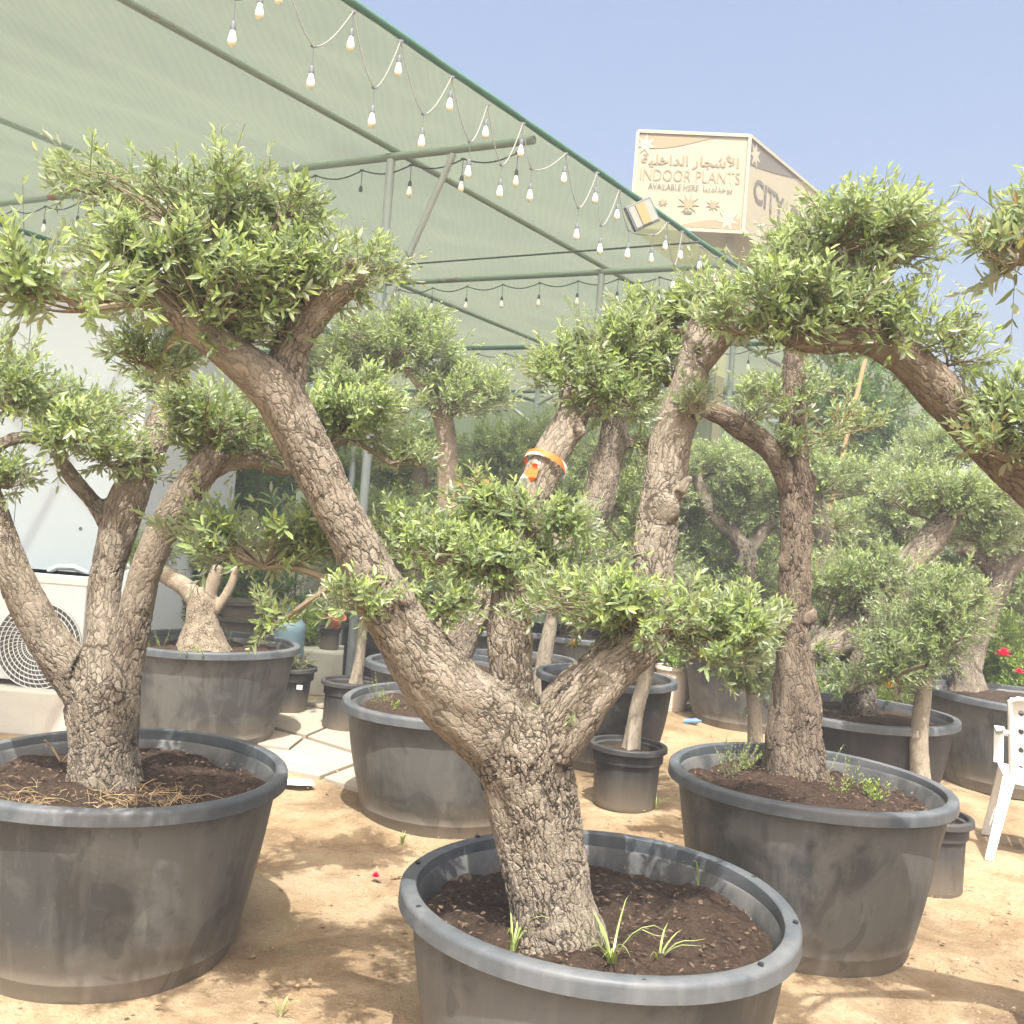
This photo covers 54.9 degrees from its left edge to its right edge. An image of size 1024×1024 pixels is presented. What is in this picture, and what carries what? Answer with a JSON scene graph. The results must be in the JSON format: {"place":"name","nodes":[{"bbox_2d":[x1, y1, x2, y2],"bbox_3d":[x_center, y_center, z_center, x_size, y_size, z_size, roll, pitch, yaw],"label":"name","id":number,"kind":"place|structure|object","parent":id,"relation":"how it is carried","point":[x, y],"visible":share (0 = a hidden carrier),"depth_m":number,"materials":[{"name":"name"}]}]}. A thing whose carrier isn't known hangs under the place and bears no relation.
{"place":"outdoors","nodes":[
{"label":"outdoors","id":0,"kind":"place"},
{"bbox_2d":[218,614,265,633],"bbox_3d":[-2.194,0.930,7.936,0.400,0.180,0.400,5,-1,0],"label":"nursery pot","id":1,"kind":"object","parent":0,"point":[239,625],"visible":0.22,"depth_m":7.76,"materials":[{"name":"black plastic"}]},
{"bbox_2d":[221,598,261,618],"bbox_3d":[-2.174,0.801,7.938,0.370,0.180,0.370,5,-1,0],"label":"nursery pot","id":2,"kind":"object","parent":1,"relation":"on","point":[239,608],"visible":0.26,"depth_m":7.79,"materials":[{"name":"black plastic"}]},
{"bbox_2d":[273,606,305,657],"bbox_3d":[-1.871,1.000,8.286,0.270,0.420,0.270,5,-1,0],"label":"water bottle","id":3,"kind":"object","parent":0,"point":[295,633],"visible":0.34,"depth_m":8.19,"materials":[{"name":"blue plastic"}]},
{"bbox_2d":[257,696,358,792],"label":"path","id":4,"kind":"structure","parent":0,"point":[317,752],"depth_m":6.60,"materials":[{"name":"stone"}]},
{"bbox_2d":[321,675,371,731],"bbox_3d":[-1.218,1.440,7.348,0.434,0.383,0.434,5,-1,-28],"label":"nursery pot","id":5,"kind":"object","parent":4,"relation":"on","point":[335,714],"visible":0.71,"depth_m":7.18,"materials":[{"name":"black plastic"}]},
{"bbox_2d":[314,578,366,683],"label":"olive sapling","id":6,"kind":"object","parent":5,"relation":"in","point":[357,674],"visible":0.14,"depth_m":7.46,"materials":[{"name":"brown plant"}]},
{"bbox_2d":[0,627,1023,1023],"bbox_3d":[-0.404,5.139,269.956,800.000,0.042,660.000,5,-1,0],"label":"ground","id":7,"kind":"structure","parent":0,"point":[338,963],"depth_m":3.89,"materials":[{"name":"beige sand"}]},
{"bbox_2d":[0,679,66,734],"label":"concrete plinth","id":8,"kind":"structure","parent":7,"relation":"on","point":[27,711],"depth_m":6.43,"materials":[{"name":"beige concrete"}]},
{"bbox_2d":[0,564,89,688],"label":"air conditioner","id":9,"kind":"object","parent":8,"relation":"on","point":[66,592],"visible":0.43,"depth_m":6.54,"materials":[{"name":"metal"}]},
{"bbox_2d":[0,255,260,629],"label":"site cabin","id":10,"kind":"object","parent":7,"relation":"on","point":[52,527],"visible":0.27,"depth_m":7.16,"materials":[{"name":"white metal"}]},
{"bbox_2d":[0,727,287,1004],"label":"planter tub","id":11,"kind":"object","parent":7,"relation":"on","point":[105,903],"visible":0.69,"depth_m":3.13,"materials":[{"name":"plastic"}]},
{"bbox_2d":[0,777,220,807],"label":"dry grass","id":12,"kind":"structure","parent":11,"relation":"in","point":[100,798],"depth_m":3.33,"materials":[{"name":"beige plant"}]},
{"bbox_2d":[0,748,261,807],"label":"soil crumbs","id":13,"kind":"object","parent":11,"relation":"in","point":[156,762],"visible":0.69,"depth_m":3.51,"materials":[{"name":"brown soil"}]},
{"bbox_2d":[0,316,446,792],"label":"olive tree","id":14,"kind":"object","parent":11,"relation":"in","point":[94,679],"visible":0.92,"depth_m":3.44,"materials":[{"name":"green plant"}]},
{"bbox_2d":[181,539,229,621],"bbox_3d":[-2.952,0.786,8.597,1.092,1.494,0.780,5,-1,0],"label":"shrub","id":15,"kind":"object","parent":7,"relation":"on","point":[195,578],"visible":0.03,"depth_m":8.48,"materials":[{"name":"green plant"}]},
{"bbox_2d":[140,629,299,743],"bbox_3d":[-2.091,1.218,6.791,1.197,0.676,1.204,5,-1,-12],"label":"planter tub","id":16,"kind":"object","parent":7,"relation":"on","point":[237,691],"visible":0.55,"depth_m":6.34,"materials":[{"name":"plastic"}]},
{"bbox_2d":[125,516,283,651],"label":"olive tree","id":17,"kind":"object","parent":16,"relation":"in","point":[202,628],"visible":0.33,"depth_m":6.63,"materials":[{"name":"beige plant"}]},
{"bbox_2d":[234,445,286,529],"bbox_3d":[-3.249,0.232,10.142,1.738,2.603,1.114,5,-1,-16],"label":"shrub","id":18,"kind":"object","parent":7,"relation":"on","point":[245,489],"visible":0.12,"depth_m":10.07,"materials":[{"name":"green plant"}]},
{"bbox_2d":[218,561,316,617],"bbox_3d":[-2.510,0.856,9.342,1.270,1.450,0.752,5,-1,0],"label":"shrub","id":19,"kind":"object","parent":7,"relation":"on","point":[241,589],"visible":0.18,"depth_m":9.31,"materials":[{"name":"green plant"}]},
{"bbox_2d":[247,419,296,528],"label":"net wall","id":20,"kind":"structure","parent":7,"relation":"on","point":[286,490],"depth_m":12.25,"materials":[{"name":"green fabric"}]},
{"bbox_2d":[261,613,282,635],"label":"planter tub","id":21,"kind":"object","parent":7,"relation":"on","point":[268,633],"visible":0.02,"depth_m":10.38,"materials":[{"name":"plastic"}]},
{"bbox_2d":[227,425,345,597],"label":"olive tree","id":22,"kind":"object","parent":21,"relation":"in","point":[291,478],"visible":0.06,"depth_m":10.54,"materials":[{"name":"green plant"}]},
{"bbox_2d":[251,570,333,642],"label":"block wall","id":23,"kind":"structure","parent":7,"relation":"on","point":[313,584],"depth_m":10.62,"materials":[{"name":"concrete"}]},
{"bbox_2d":[280,663,316,712],"bbox_3d":[-1.777,1.404,7.798,0.443,0.380,0.443,4,-1,5],"label":"nursery pot","id":24,"kind":"object","parent":7,"relation":"on","point":[295,699],"visible":0.35,"depth_m":7.66,"materials":[{"name":"black plastic"}]},
{"bbox_2d":[292,650,318,669],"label":"succulent","id":25,"kind":"object","parent":24,"relation":"in","point":[301,662],"visible":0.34,"depth_m":7.80,"materials":[{"name":"green plant"}]},
{"bbox_2d":[287,778,314,785],"bbox_3d":[-1.250,1.566,5.729,0.230,0.022,0.160,5,-1,0],"label":"paper scrap","id":26,"kind":"object","parent":7,"relation":"on","point":[291,781],"visible":0.77,"depth_m":5.71,"materials":[{"name":"white paper"}]},
{"bbox_2d":[304,643,343,696],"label":"wall","id":27,"kind":"structure","parent":7,"relation":"on","point":[329,663],"depth_m":8.58,"materials":[{"name":"concrete"}]},
{"bbox_2d":[286,591,327,646],"bbox_3d":[-1.824,1.033,8.921,0.473,0.676,0.448,5,-1,0],"label":"shrub","id":28,"kind":"object","parent":27,"relation":"on","point":[311,617],"visible":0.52,"depth_m":8.85,"materials":[{"name":"green plant"}]},
{"bbox_2d":[318,625,342,649],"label":"nursery pot","id":29,"kind":"object","parent":27,"relation":"on","point":[329,638],"visible":0.96,"depth_m":8.68,"materials":[{"name":"black plastic"}]},
{"bbox_2d":[339,436,358,644],"bbox_3d":[-1.720,0.287,10.287,0.100,2.698,0.095,5,-1,0],"label":"metal post","id":30,"kind":"object","parent":7,"relation":"on","point":[352,471],"depth_m":10.27,"materials":[{"name":"grey metal"}]},
{"bbox_2d":[341,620,380,677],"bbox_3d":[-1.224,1.290,8.295,0.484,0.708,0.484,5,-1,-12],"label":"nursery pot","id":31,"kind":"object","parent":7,"relation":"on","point":[371,648],"visible":0.07,"depth_m":8.12,"materials":[{"name":"black plastic"}]},
{"bbox_2d":[364,653,489,683],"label":"planter tub","id":32,"kind":"object","parent":7,"relation":"on","point":[374,663],"visible":0.08,"depth_m":6.68,"materials":[{"name":"plastic"}]},
{"bbox_2d":[307,292,530,626],"bbox_3d":[-0.748,-0.238,6.968,1.662,2.765,1.181,5,-1,0],"label":"olive tree","id":33,"kind":"object","parent":32,"relation":"in","point":[462,385],"visible":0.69,"depth_m":6.81,"materials":[{"name":"green plant"}]},
{"bbox_2d":[341,682,540,838],"bbox_3d":[-0.361,1.357,5.464,1.204,0.635,1.198,5,-1,-28],"label":"planter tub","id":34,"kind":"object","parent":7,"relation":"on","point":[415,775],"visible":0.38,"depth_m":5.00,"materials":[{"name":"plastic"}]},
{"bbox_2d":[441,370,707,658],"bbox_3d":[0.321,0.163,6.090,1.780,2.382,0.771,5,-1,-10],"label":"olive tree","id":35,"kind":"object","parent":34,"relation":"in","point":[616,442],"visible":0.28,"depth_m":6.05,"materials":[{"name":"brown plant"}]},
{"bbox_2d":[0,0,941,674],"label":"shade canopy","id":36,"kind":"object","parent":7,"relation":"on","point":[156,76],"visible":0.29,"depth_m":8.19,"materials":[{"name":"fabric"}]},
{"bbox_2d":[1,152,518,232],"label":"festoon lights","id":37,"kind":"object","parent":36,"relation":"hanging from","point":[515,183],"visible":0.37,"depth_m":8.00},
{"bbox_2d":[227,0,718,290],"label":"festoon lights","id":38,"kind":"object","parent":36,"relation":"hanging from","point":[259,15],"visible":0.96,"depth_m":6.84},
{"bbox_2d":[285,276,702,312],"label":"festoon lights","id":39,"kind":"object","parent":36,"relation":"hanging from","point":[576,302],"visible":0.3,"depth_m":10.86},
{"bbox_2d":[401,349,819,371],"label":"festoon lights","id":40,"kind":"object","parent":36,"relation":"hanging from","point":[747,366],"visible":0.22,"depth_m":12.86},
{"bbox_2d":[624,196,659,231],"bbox_3d":[1.107,-2.580,8.604,0.333,0.322,0.205,5,-1,-17],"label":"floodlight","id":41,"kind":"object","parent":36,"relation":"attached to","point":[641,214],"visible":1,"depth_m":8.51,"materials":[{"name":"white glass"}]},
{"bbox_2d":[422,574,562,622],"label":"net wall","id":42,"kind":"structure","parent":7,"relation":"on","point":[541,618],"depth_m":14.73,"materials":[{"name":"green fabric"}]},
{"bbox_2d":[476,625,542,651],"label":"planter tub","id":43,"kind":"object","parent":7,"relation":"on","point":[482,644],"visible":0.03,"depth_m":9.10,"materials":[{"name":"plastic"}]},
{"bbox_2d":[354,397,576,630],"bbox_3d":[-0.520,0.002,9.440,2.324,2.406,1.918,5,-1,0],"label":"olive tree","id":44,"kind":"object","parent":43,"relation":"in","point":[504,444],"visible":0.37,"depth_m":9.46,"materials":[{"name":"green plant"}]},
{"bbox_2d":[474,649,575,672],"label":"planter tub","id":45,"kind":"object","parent":7,"relation":"on","point":[559,659],"visible":0.05,"depth_m":8.50,"materials":[{"name":"black plastic"}]},
{"bbox_2d":[530,577,592,698],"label":"olive sapling","id":46,"kind":"object","parent":45,"relation":"in","point":[546,647],"visible":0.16,"depth_m":7.51,"materials":[{"name":"brown plant"}]},
{"bbox_2d":[532,626,605,659],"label":"planter tub","id":47,"kind":"object","parent":7,"relation":"on","point":[560,647],"visible":0.15,"depth_m":9.09,"materials":[{"name":"plastic"}]},
{"bbox_2d":[476,418,713,639],"bbox_3d":[0.524,0.129,9.620,2.823,2.316,1.901,5,-1,0],"label":"olive tree","id":48,"kind":"object","parent":47,"relation":"in","point":[574,481],"visible":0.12,"depth_m":9.42,"materials":[{"name":"green plant"}]},
{"bbox_2d":[398,830,801,1023],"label":"planter tub","id":49,"kind":"object","parent":7,"relation":"on","point":[464,976],"visible":0.72,"depth_m":2.74,"materials":[{"name":"plastic"}]},
{"bbox_2d":[0,122,798,954],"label":"olive tree","id":50,"kind":"object","parent":49,"relation":"in","point":[508,736],"visible":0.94,"depth_m":2.70,"materials":[{"name":"green plant"}]},
{"bbox_2d":[514,448,567,492],"bbox_3d":[0.100,-0.122,3.137,0.147,0.151,0.165,4,-1,20],"label":"barrier tape","id":51,"kind":"object","parent":50,"relation":"attached to","point":[530,474],"visible":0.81,"depth_m":3.09,"materials":[{"name":"orange plastic"}]},
{"bbox_2d":[508,905,549,951],"bbox_3d":[0.070,1.159,2.772,0.184,0.121,0.248,5,-1,0],"label":"grass tuft","id":52,"kind":"object","parent":49,"relation":"in","point":[514,939],"visible":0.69,"depth_m":2.73,"materials":[{"name":"green plant"}]},
{"bbox_2d":[429,864,765,974],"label":"soil crumbs","id":53,"kind":"object","parent":49,"relation":"in","point":[606,899],"visible":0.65,"depth_m":2.94,"materials":[{"name":"brown soil"}]},
{"bbox_2d":[559,897,666,963],"bbox_3d":[0.266,1.164,2.671,0.304,0.139,0.457,5,-1,0],"label":"grass tuft","id":54,"kind":"object","parent":49,"relation":"in","point":[609,954],"visible":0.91,"depth_m":2.68,"materials":[{"name":"green plant"}]},
{"bbox_2d":[650,923,701,958],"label":"grass tuft","id":55,"kind":"object","parent":49,"relation":"in","point":[664,948],"visible":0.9,"depth_m":2.72,"materials":[{"name":"green plant"}]},
{"bbox_2d":[242,385,963,637],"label":"net wall","id":56,"kind":"structure","parent":7,"relation":"on","point":[702,430],"depth_m":16.59,"materials":[{"name":"green fabric"}]},
{"bbox_2d":[536,663,677,772],"bbox_3d":[0.648,1.461,6.996,1.004,0.626,1.004,4,-1,34],"label":"planter tub","id":57,"kind":"object","parent":7,"relation":"on","point":[662,688],"visible":0.27,"depth_m":6.65,"materials":[{"name":"black plastic"}]},
{"bbox_2d":[589,735,667,813],"bbox_3d":[0.689,1.579,5.948,0.474,0.371,0.474,4,-1,16],"label":"nursery pot","id":58,"kind":"object","parent":7,"relation":"on","point":[625,781],"visible":0.94,"depth_m":5.78,"materials":[{"name":"black plastic"}]},
{"bbox_2d":[621,582,692,749],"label":"olive sapling","id":59,"kind":"object","parent":58,"relation":"in","point":[632,736],"visible":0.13,"depth_m":5.95,"materials":[{"name":"brown plant"}]},
{"bbox_2d":[599,628,684,671],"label":"planter tub","id":60,"kind":"object","parent":7,"relation":"on","point":[658,661],"depth_m":10.00,"materials":[{"name":"plastic"}]},
{"bbox_2d":[571,423,775,595],"bbox_3d":[1.443,0.183,10.457,2.836,2.377,1.748,5,-1,0],"label":"olive tree","id":61,"kind":"object","parent":60,"relation":"in","point":[691,515],"visible":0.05,"depth_m":10.24,"materials":[{"name":"green plant"}]},
{"bbox_2d":[655,663,688,711],"bbox_3d":[1.505,1.660,9.297,0.344,0.424,0.344,4,-1,19],"label":"flower pot","id":62,"kind":"object","parent":7,"relation":"on","point":[678,699],"visible":0.62,"depth_m":9.16,"materials":[{"name":"plastic"}]},
{"bbox_2d":[656,643,692,671],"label":"shrub","id":63,"kind":"object","parent":62,"relation":"in","point":[671,662],"visible":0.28,"depth_m":9.20,"materials":[{"name":"green plant"}]},
{"bbox_2d":[685,642,775,733],"bbox_3d":[2.117,1.578,8.896,1.204,0.674,1.197,5,-1,-9],"label":"planter tub","id":64,"kind":"object","parent":7,"relation":"on","point":[712,705],"visible":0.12,"depth_m":8.53,"materials":[{"name":"plastic"}]},
{"bbox_2d":[704,630,775,742],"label":"olive sapling","id":65,"kind":"object","parent":7,"relation":"on","point":[752,688],"visible":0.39,"depth_m":5.76,"materials":[{"name":"green plant"}]},
{"bbox_2d":[632,129,891,483],"bbox_3d":[4.293,-1.739,18.074,2.356,7.843,7.972,4,-1,38],"label":"sign board","id":66,"kind":"object","parent":7,"relation":"on","point":[716,189],"visible":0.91,"depth_m":15.14,"materials":[{"name":"beige plastic"}]},
{"bbox_2d":[668,742,959,977],"bbox_3d":[1.243,1.447,4.195,1.181,0.674,1.180,5,-1,-43],"label":"planter tub","id":67,"kind":"object","parent":7,"relation":"on","point":[845,881],"visible":0.81,"depth_m":3.75,"materials":[{"name":"plastic"}]},
{"bbox_2d":[710,732,753,776],"bbox_3d":[0.973,1.089,4.417,0.197,0.220,0.137,4,-1,23],"label":"weed plant","id":68,"kind":"object","parent":67,"relation":"in","point":[730,760],"visible":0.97,"depth_m":4.42,"materials":[{"name":"green plant"}]},
{"bbox_2d":[737,735,763,770],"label":"weed plant","id":69,"kind":"object","parent":67,"relation":"in","point":[750,759],"visible":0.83,"depth_m":4.53,"materials":[{"name":"green plant"}]},
{"bbox_2d":[703,220,895,782],"bbox_3d":[1.281,-0.012,4.600,0.945,2.803,0.886,5,-1,0],"label":"olive tree","id":70,"kind":"object","parent":67,"relation":"in","point":[794,744],"visible":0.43,"depth_m":4.44,"materials":[{"name":"brown plant"}]},
{"bbox_2d":[694,761,933,811],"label":"soil crumbs","id":71,"kind":"object","parent":67,"relation":"in","point":[889,792],"visible":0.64,"depth_m":4.24,"materials":[{"name":"brown soil"}]},
{"bbox_2d":[863,777,889,800],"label":"weed plant","id":72,"kind":"object","parent":67,"relation":"in","point":[869,785],"visible":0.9,"depth_m":4.14,"materials":[{"name":"green plant"}]},
{"bbox_2d":[772,653,874,691],"bbox_3d":[2.659,1.635,8.680,1.129,0.639,1.124,4,-1,43],"label":"planter tub","id":73,"kind":"object","parent":7,"relation":"on","point":[825,676],"depth_m":8.16,"materials":[{"name":"plastic"}]},
{"bbox_2d":[765,430,949,668],"bbox_3d":[3.064,0.345,8.857,1.757,2.259,1.147,5,-1,-17],"label":"olive tree","id":74,"kind":"object","parent":73,"relation":"in","point":[845,473],"visible":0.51,"depth_m":8.65,"materials":[{"name":"green plant"}]},
{"bbox_2d":[811,358,866,595],"bbox_3d":[3.001,0.244,9.500,0.581,3.509,0.044,4,-1,5],"label":"bamboo stake","id":75,"kind":"object","parent":7,"relation":"on","point":[861,374],"visible":0.27,"depth_m":9.48,"materials":[{"name":"beige wood"}]},
{"bbox_2d":[769,351,933,470],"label":"ficus tree","id":76,"kind":"object","parent":7,"relation":"on","point":[879,436],"visible":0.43,"depth_m":12.23,"materials":[{"name":"green plant"}]},
{"bbox_2d":[763,692,961,783],"bbox_3d":[2.212,1.571,6.346,1.204,0.635,1.202,4,-1,3],"label":"planter tub","id":77,"kind":"object","parent":7,"relation":"on","point":[884,735],"visible":0.45,"depth_m":5.88,"materials":[{"name":"black plastic"}]},
{"bbox_2d":[771,457,1023,716],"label":"olive tree","id":78,"kind":"object","parent":77,"relation":"in","point":[968,495],"visible":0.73,"depth_m":6.38,"materials":[{"name":"green plant"}]},
{"bbox_2d":[928,812,974,898],"bbox_3d":[2.063,1.676,4.898,0.414,0.364,0.414,4,-1,31],"label":"nursery pot","id":79,"kind":"object","parent":7,"relation":"on","point":[948,878],"visible":0.27,"depth_m":4.73,"materials":[{"name":"black plastic"}]},
{"bbox_2d":[845,545,1009,778],"bbox_3d":[2.236,0.931,5.627,1.289,1.540,0.818,5,-1,-43],"label":"olive sapling","id":80,"kind":"object","parent":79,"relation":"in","point":[943,613],"visible":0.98,"depth_m":5.65,"materials":[{"name":"green plant"}]},
{"bbox_2d":[931,679,1023,799],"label":"planter tub","id":81,"kind":"object","parent":7,"relation":"on","point":[971,764],"visible":0.69,"depth_m":6.99,"materials":[{"name":"plastic"}]},
{"bbox_2d":[817,672,932,703],"bbox_3d":[2.626,1.326,7.403,0.999,0.415,0.486,5,-1,0],"label":"shrub","id":82,"kind":"object","parent":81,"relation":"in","point":[884,694],"visible":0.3,"depth_m":7.35,"materials":[{"name":"green plant"}]},
{"bbox_2d":[898,498,1023,692],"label":"olive tree","id":83,"kind":"object","parent":81,"relation":"in","point":[1009,571],"visible":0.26,"depth_m":7.67,"materials":[{"name":"brown plant"}]},
{"bbox_2d":[981,697,1023,860],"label":"garden chair","id":84,"kind":"object","parent":7,"relation":"on","point":[1009,775],"visible":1,"depth_m":5.40,"materials":[{"name":"white plastic"}]},
{"bbox_2d":[983,607,1023,686],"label":"flowering shrub","id":85,"kind":"object","parent":7,"relation":"on","point":[998,669],"visible":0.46,"depth_m":8.17,"materials":[{"name":"green plant"}]},
{"bbox_2d":[306,0,1023,481],"label":"sky","id":86,"kind":"structure","parent":0,"point":[934,89],"materials":[{"name":"blue"}]},
{"bbox_2d":[832,656,949,704],"bbox_3d":[3.459,1.702,8.976,1.130,0.639,1.124,5,-1,-31],"label":"planter tub","id":87,"kind":"object","parent":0,"point":[944,677],"visible":0.05,"depth_m":8.48,"materials":[{"name":"plastic"}]},
{"bbox_2d":[850,409,982,667],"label":"olive tree","id":88,"kind":"object","parent":87,"relation":"in","point":[922,450],"visible":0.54,"depth_m":9.25,"materials":[{"name":"green plant"}]},
{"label":"planter tub","id":89,"kind":"object","parent":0,"visible":0},
{"bbox_2d":[675,161,1023,508],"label":"olive tree","id":90,"kind":"object","parent":89,"relation":"in","point":[828,289],"visible":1,"depth_m":2.88,"materials":[{"name":"green plant"}]},
{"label":"planter tub","id":91,"kind":"object","parent":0,"visible":0},
{"bbox_2d":[339,411,468,599],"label":"olive tree","id":92,"kind":"object","parent":91,"relation":"in","point":[415,475],"visible":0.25,"depth_m":10.15,"materials":[{"name":"green plant"}]},
{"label":"planter tub","id":93,"kind":"object","parent":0,"visible":0},
{"bbox_2d":[257,435,436,575],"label":"olive tree","id":94,"kind":"object","parent":93,"relation":"in","point":[343,460],"visible":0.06,"depth_m":10.71,"materials":[{"name":"green plant"}]},
{"bbox_2d":[306,325,412,504],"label":"olive tree","id":95,"kind":"object","parent":93,"relation":"in","point":[309,371],"visible":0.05,"depth_m":11.35,"materials":[{"name":"green plant"}]},
{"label":"planter tub","id":96,"kind":"object","parent":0,"visible":0},
{"bbox_2d":[673,431,779,606],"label":"olive tree","id":97,"kind":"object","parent":96,"relation":"in","point":[745,486],"visible":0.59,"depth_m":9.74,"materials":[{"name":"green plant"}]},
{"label":"planter tub","id":98,"kind":"object","parent":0,"visible":0},
{"bbox_2d":[621,474,779,600],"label":"olive tree","id":99,"kind":"object","parent":98,"relation":"in","point":[749,529],"visible":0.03,"depth_m":11.36,"materials":[{"name":"green plant"}]},
{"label":"planter tub","id":100,"kind":"object","parent":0,"visible":0},
{"bbox_2d":[706,483,861,633],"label":"olive tree","id":101,"kind":"object","parent":100,"relation":"in","point":[775,542],"visible":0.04,"depth_m":11.28,"materials":[{"name":"green plant"}]},
{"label":"planter tub","id":102,"kind":"object","parent":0,"visible":0},
{"bbox_2d":[763,459,952,632],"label":"olive tree","id":103,"kind":"object","parent":102,"relation":"in","point":[840,613],"visible":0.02,"depth_m":11.18,"materials":[{"name":"green plant"}]},
{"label":"planter tub","id":104,"kind":"object","parent":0,"visible":0},
{"bbox_2d":[825,470,971,630],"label":"olive tree","id":105,"kind":"object","parent":104,"relation":"in","point":[944,556],"visible":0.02,"depth_m":10.56,"materials":[{"name":"green plant"}]},
{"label":"planter tub","id":106,"kind":"object","parent":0,"visible":0},
{"bbox_2d":[915,478,1023,635],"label":"olive tree","id":107,"kind":"object","parent":106,"relation":"in","point":[1014,600],"visible":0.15,"depth_m":9.26,"materials":[{"name":"green plant"}]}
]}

